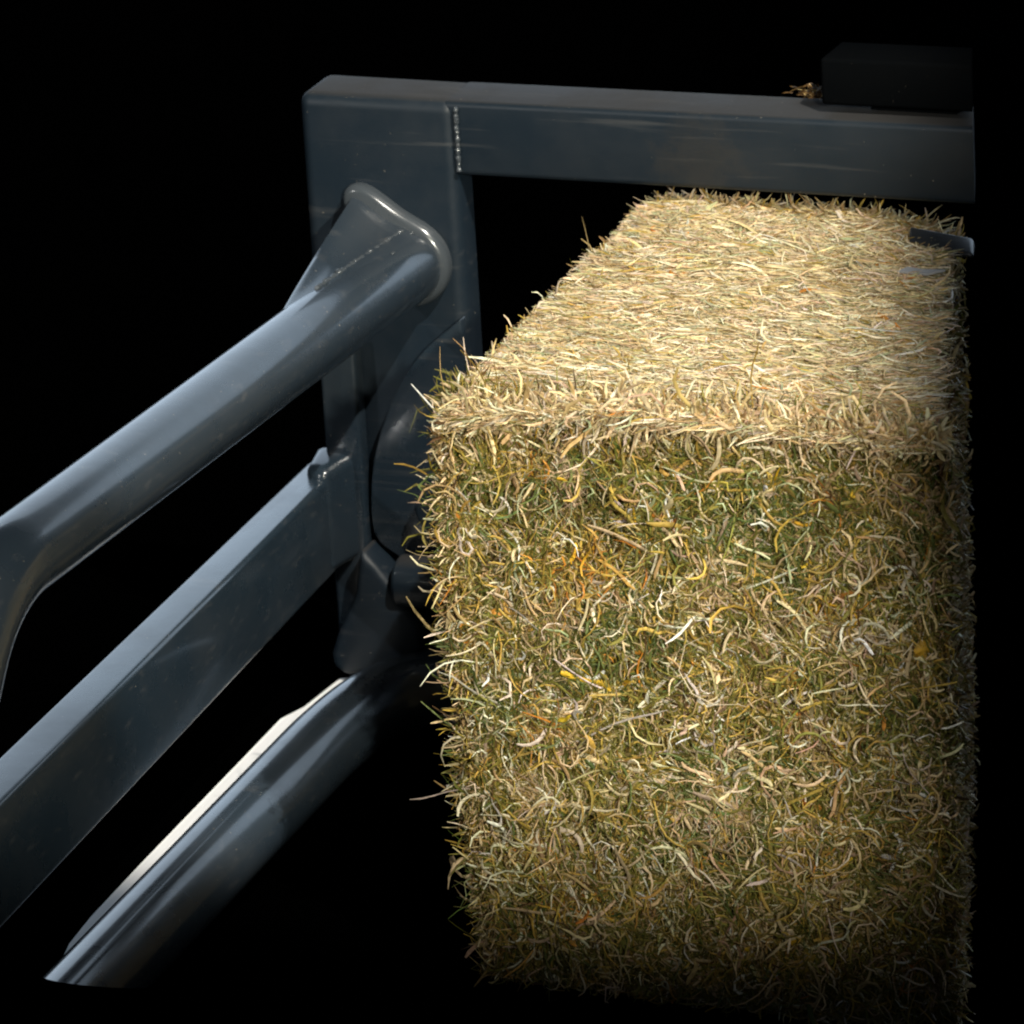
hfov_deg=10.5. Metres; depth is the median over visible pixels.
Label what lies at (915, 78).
steel box
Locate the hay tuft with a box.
[784,83,821,98]
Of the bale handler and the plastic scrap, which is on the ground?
the bale handler
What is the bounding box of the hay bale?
[394,186,979,1023]
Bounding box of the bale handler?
[0,75,974,987]
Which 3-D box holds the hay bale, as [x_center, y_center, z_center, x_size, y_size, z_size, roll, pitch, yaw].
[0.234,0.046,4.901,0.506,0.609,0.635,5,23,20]
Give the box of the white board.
[65,678,346,952]
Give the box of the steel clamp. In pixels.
[899,227,974,257]
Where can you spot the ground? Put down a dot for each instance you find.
(153, 219)
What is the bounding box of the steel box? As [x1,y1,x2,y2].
[821,42,972,113]
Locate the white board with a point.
(259, 748)
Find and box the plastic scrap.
[897,267,945,274]
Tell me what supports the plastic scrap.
on the hay bale
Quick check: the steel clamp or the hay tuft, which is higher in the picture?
the hay tuft
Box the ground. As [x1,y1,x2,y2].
[0,0,1023,1023]
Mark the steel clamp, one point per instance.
(940, 240)

